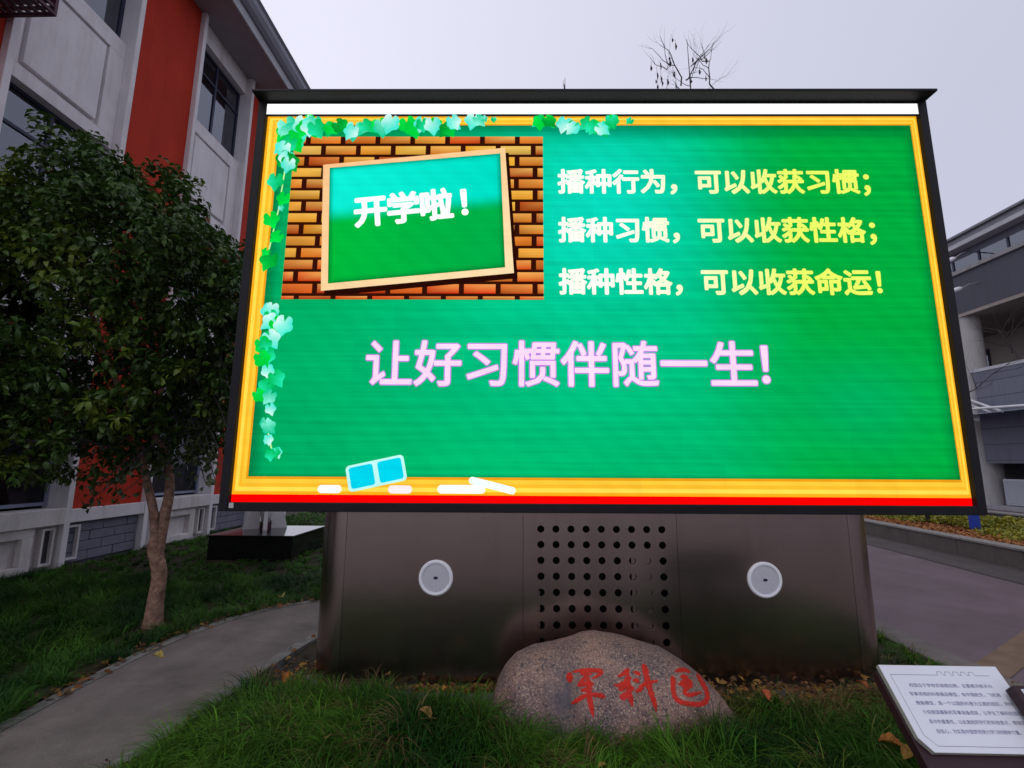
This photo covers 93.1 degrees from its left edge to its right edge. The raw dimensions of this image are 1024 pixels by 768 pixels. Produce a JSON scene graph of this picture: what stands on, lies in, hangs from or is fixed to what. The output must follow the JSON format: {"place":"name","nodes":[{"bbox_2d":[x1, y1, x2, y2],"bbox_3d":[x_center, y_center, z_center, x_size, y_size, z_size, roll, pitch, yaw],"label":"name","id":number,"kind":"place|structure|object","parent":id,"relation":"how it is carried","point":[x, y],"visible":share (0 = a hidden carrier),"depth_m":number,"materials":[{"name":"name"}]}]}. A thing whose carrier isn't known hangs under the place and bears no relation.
{"place":"outdoors","nodes":[
{"label":"outdoors","id":0,"kind":"place"},
{"bbox_2d":[0,602,319,767],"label":"path","id":1,"kind":"structure","parent":0,"point":[77,728],"depth_m":3.33,"materials":[{"name":"concrete"}]},
{"bbox_2d":[152,650,164,657],"bbox_3d":[-2.651,2.035,3.642,0.118,0.042,0.062,0,-4,11],"label":"fallen leaf","id":2,"kind":"object","parent":1,"relation":"on","point":[160,653],"visible":1,"depth_m":3.65,"materials":[{"name":"yellow plant"}]},
{"bbox_2d":[38,512,324,577],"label":"lawn grass","id":3,"kind":"structure","parent":0,"point":[298,563],"depth_m":7.68,"materials":[{"name":"green plant"}]},
{"bbox_2d":[285,512,305,516],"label":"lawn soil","id":4,"kind":"structure","parent":0,"point":[288,513],"depth_m":15.30,"materials":[{"name":"brown soil"}]},
{"bbox_2d":[17,538,832,713],"bbox_3d":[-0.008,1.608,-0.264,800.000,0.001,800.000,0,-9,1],"label":"ground","id":5,"kind":"structure","parent":0,"point":[491,693],"depth_m":3.49,"materials":[{"name":"brown soil"}]},
{"bbox_2d":[0,0,310,577],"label":"school building","id":6,"kind":"structure","parent":5,"relation":"on","point":[173,81],"depth_m":8.87,"materials":[{"name":"white paint"}]},
{"bbox_2d":[0,0,58,17],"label":"air conditioner cage","id":7,"kind":"object","parent":6,"relation":"attached to","point":[51,8],"visible":1,"depth_m":6.46,"materials":[{"name":"black metal"}]},
{"bbox_2d":[0,379,63,508],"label":"window","id":8,"kind":"structure","parent":6,"relation":"in","point":[12,497],"depth_m":7.08,"materials":[{"name":"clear glass"}]},
{"bbox_2d":[0,81,101,235],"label":"window","id":9,"kind":"structure","parent":6,"relation":"in","point":[13,131],"depth_m":7.08,"materials":[{"name":"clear glass"}]},
{"bbox_2d":[84,0,125,37],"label":"window","id":10,"kind":"structure","parent":6,"relation":"in","point":[111,12],"depth_m":8.61,"materials":[{"name":"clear glass"}]},
{"bbox_2d":[152,418,200,495],"bbox_3d":[-7.158,1.306,10.128,0.215,1.960,1.776,0,-9,1],"label":"window","id":11,"kind":"structure","parent":6,"relation":"in","point":[181,486],"depth_m":10.41,"materials":[{"name":"black glass"}]},
{"bbox_2d":[197,50,239,156],"bbox_3d":[-7.068,-6.627,11.431,0.110,1.920,1.776,0,-9,1],"label":"window","id":12,"kind":"structure","parent":6,"relation":"in","point":[218,107],"depth_m":11.62,"materials":[{"name":"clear glass"}]},
{"bbox_2d":[89,660,1014,767],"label":"front grass","id":13,"kind":"structure","parent":5,"relation":"on","point":[267,729],"depth_m":2.66,"materials":[{"name":"green plant"}]},
{"bbox_2d":[281,671,291,682],"bbox_3d":[-1.631,2.107,3.491,0.076,0.051,0.144,25,-5,-22],"label":"fallen leaf","id":14,"kind":"object","parent":13,"relation":"on","point":[285,674],"visible":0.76,"depth_m":3.50,"materials":[{"name":"brown plant"}]},
{"bbox_2d":[420,706,435,718],"bbox_3d":[-0.483,1.891,2.787,0.110,0.039,0.058,18,4,22],"label":"fallen leaf","id":15,"kind":"object","parent":13,"relation":"on","point":[426,711],"visible":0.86,"depth_m":2.80,"materials":[{"name":"plant"}]},
{"bbox_2d":[762,689,771,700],"bbox_3d":[1.605,1.956,3.055,0.053,0.035,0.099,6,8,-9],"label":"fallen leaf","id":16,"kind":"object","parent":13,"relation":"on","point":[766,692],"visible":1,"depth_m":3.06,"materials":[{"name":"orange plant"}]},
{"bbox_2d":[856,680,871,687],"bbox_3d":[2.339,1.991,3.225,0.054,0.039,0.094,-1,-9,9],"label":"fallen leaf","id":17,"kind":"object","parent":13,"relation":"on","point":[864,683],"visible":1,"depth_m":3.23,"materials":[{"name":"brown plant"}]},
{"bbox_2d":[878,732,907,745],"bbox_3d":[1.988,1.856,2.525,0.127,0.048,0.068,-2,-10,11],"label":"fallen leaf","id":18,"kind":"object","parent":13,"relation":"on","point":[889,735],"visible":0.91,"depth_m":2.54,"materials":[{"name":"brown plant"}]},
{"bbox_2d":[900,743,912,759],"bbox_3d":[2.016,1.858,2.462,0.131,0.046,0.070,-13,18,-30],"label":"fallen leaf","id":19,"kind":"object","parent":13,"relation":"on","point":[904,750],"visible":0.74,"depth_m":2.46,"materials":[{"name":"brown plant"}]},
{"bbox_2d":[982,510,1023,518],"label":"kerb wall","id":20,"kind":"structure","parent":5,"relation":"on","point":[999,514],"depth_m":13.22,"materials":[{"name":"grey concrete"}]},
{"bbox_2d":[0,512,931,767],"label":"lawn soil","id":21,"kind":"structure","parent":0,"point":[309,651],"depth_m":4.64,"materials":[{"name":"brown soil"}]},
{"bbox_2d":[0,109,244,629],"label":"evergreen tree","id":22,"kind":"object","parent":21,"relation":"on","point":[44,246],"visible":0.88,"depth_m":4.75,"materials":[{"name":"green plant"}]},
{"bbox_2d":[0,599,319,732],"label":"path edging","id":23,"kind":"object","parent":21,"relation":"on","point":[42,705],"visible":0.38,"depth_m":3.80,"materials":[{"name":"concrete"}]},
{"bbox_2d":[0,564,321,736],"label":"lawn grass","id":24,"kind":"structure","parent":21,"relation":"on","point":[62,663],"depth_m":5.01,"materials":[{"name":"green plant"}]},
{"bbox_2d":[104,632,317,767],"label":"path edging","id":25,"kind":"object","parent":21,"relation":"on","point":[283,655],"visible":0.2,"depth_m":3.73,"materials":[{"name":"concrete"}]},
{"bbox_2d":[206,525,324,561],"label":"plinth","id":26,"kind":"structure","parent":21,"relation":"on","point":[278,544],"depth_m":7.94,"materials":[{"name":"black stone"}]},
{"bbox_2d":[243,511,286,530],"bbox_3d":[-4.489,1.466,9.019,0.559,2.350,0.559,-3,-10,19],"label":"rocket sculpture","id":27,"kind":"object","parent":26,"relation":"on","point":[252,521],"visible":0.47,"depth_m":8.78,"materials":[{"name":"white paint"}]},
{"bbox_2d":[359,667,410,688],"bbox_3d":[-0.942,2.172,3.546,0.372,0.187,0.614,-6,-11,35],"label":"dry tuft","id":28,"kind":"object","parent":21,"relation":"on","point":[383,679],"visible":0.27,"depth_m":3.53,"materials":[{"name":"brown plant"}]},
{"bbox_2d":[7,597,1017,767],"bbox_3d":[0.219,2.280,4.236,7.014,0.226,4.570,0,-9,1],"label":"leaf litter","id":29,"kind":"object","parent":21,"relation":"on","point":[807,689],"visible":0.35,"depth_m":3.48,"materials":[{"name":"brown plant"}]},
{"bbox_2d":[321,681,879,757],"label":"short grass","id":30,"kind":"structure","parent":21,"relation":"on","point":[738,716],"depth_m":3.27,"materials":[{"name":"green plant"}]},
{"bbox_2d":[218,88,987,688],"bbox_3d":[0.664,0.026,4.092,5.697,4.883,0.925,0,-9,0],"label":"outdoor led display","id":31,"kind":"object","parent":21,"relation":"on","point":[682,374],"visible":1,"depth_m":3.80,"materials":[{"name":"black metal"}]},
{"bbox_2d":[491,630,736,746],"bbox_3d":[0.662,1.976,3.163,1.596,0.613,0.804,0,-9,1],"label":"boulder","id":32,"kind":"object","parent":21,"relation":"on","point":[590,676],"visible":0.6,"depth_m":2.95,"materials":[{"name":"stone"}]},
{"bbox_2d":[642,19,741,88],"bbox_3d":[3.556,-2.256,9.302,1.993,10.906,2.213,0,-9,1],"label":"bare tree","id":33,"kind":"object","parent":21,"relation":"on","point":[689,77],"visible":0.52,"depth_m":10.09,"materials":[{"name":"brown plant"}]},
{"bbox_2d":[876,627,948,665],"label":"side grass","id":34,"kind":"structure","parent":21,"relation":"on","point":[913,657],"depth_m":3.98,"materials":[{"name":"green plant"}]},
{"bbox_2d":[872,665,1023,767],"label":"information board","id":35,"kind":"object","parent":21,"relation":"on","point":[958,716],"visible":1,"depth_m":2.01,"materials":[{"name":"white metal"}]},
{"bbox_2d":[1006,685,1023,715],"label":"information board","id":36,"kind":"object","parent":21,"relation":"on","point":[1015,694],"visible":1,"depth_m":2.01,"materials":[{"name":"black metal"}]},
{"bbox_2d":[260,0,1023,238],"label":"sky","id":37,"kind":"structure","parent":0,"point":[971,51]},
{"bbox_2d":[867,509,1023,683],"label":"pavement","id":38,"kind":"structure","parent":0,"point":[974,617],"depth_m":5.75,"materials":[{"name":"grey concrete"}]},
{"bbox_2d":[876,627,959,665],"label":"kerb","id":39,"kind":"structure","parent":38,"relation":"on","point":[907,644],"depth_m":4.13,"materials":[{"name":"concrete"}]},
{"bbox_2d":[864,518,1023,568],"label":"planter wall","id":40,"kind":"structure","parent":38,"relation":"on","point":[1011,555],"depth_m":9.04,"materials":[{"name":"grey concrete"}]},
{"bbox_2d":[866,534,1023,583],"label":"drain strip","id":41,"kind":"object","parent":38,"relation":"on","point":[1008,573],"visible":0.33,"depth_m":8.41,"materials":[{"name":"grey concrete"}]},
{"bbox_2d":[875,619,1023,685],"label":"paving band","id":42,"kind":"object","parent":38,"relation":"on","point":[941,652],"depth_m":4.32,"materials":[{"name":"concrete"}]},
{"bbox_2d":[947,199,1023,511],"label":"grey building","id":43,"kind":"structure","parent":38,"relation":"on","point":[990,263],"depth_m":18.57,"materials":[{"name":"grey paint"}]},
{"bbox_2d":[950,251,968,262],"bbox_3d":[17.346,-4.947,18.917,2.161,0.944,0.179,5,-10,-26],"label":"wall lamp","id":44,"kind":"object","parent":43,"relation":"attached to","point":[952,259],"visible":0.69,"depth_m":18.66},
{"bbox_2d":[954,283,976,292],"bbox_3d":[17.337,-3.701,18.604,2.111,0.731,0.179,4,-10,-23],"label":"wall lamp","id":45,"kind":"object","parent":43,"relation":"attached to","point":[957,289],"visible":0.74,"depth_m":18.34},
{"bbox_2d":[985,349,991,366],"bbox_3d":[22.264,-1.009,23.111,0.075,1.100,1.100,0,-9,1],"label":"loggia window","id":46,"kind":"structure","parent":43,"relation":"in","point":[987,350],"depth_m":22.62,"materials":[{"name":"black glass"}]},
{"bbox_2d":[971,399,1023,418],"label":"entrance canopy","id":47,"kind":"object","parent":43,"relation":"attached to","point":[997,413],"visible":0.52,"depth_m":17.04,"materials":[{"name":"metal"}]},
{"bbox_2d":[976,630,1023,677],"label":"paving band","id":48,"kind":"object","parent":38,"relation":"on","point":[1006,659],"visible":1,"depth_m":4.12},
{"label":"planter soil","id":49,"kind":"structure","parent":38,"relation":"on","visible":0},
{"bbox_2d":[864,515,1023,545],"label":"bed leaf litter","id":50,"kind":"object","parent":49,"relation":"on","point":[948,528],"visible":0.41,"depth_m":10.17,"materials":[{"name":"brown plant"}]},
{"bbox_2d":[864,515,1023,540],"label":"hedge cover","id":51,"kind":"object","parent":49,"relation":"on","point":[1014,527],"visible":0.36,"depth_m":10.08,"materials":[{"name":"green plant"}]},
{"bbox_2d":[925,299,1023,522],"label":"bare tree","id":52,"kind":"object","parent":49,"relation":"on","point":[927,517],"visible":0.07,"depth_m":11.10,"materials":[{"name":"brown plant"}]},
{"bbox_2d":[968,515,980,528],"bbox_3d":[9.527,2.384,10.062,0.280,1.370,0.180,0,-9,1],"label":"blue sign post","id":53,"kind":"object","parent":49,"relation":"on","point":[974,521],"depth_m":9.95,"materials":[{"name":"metal"}]}
]}

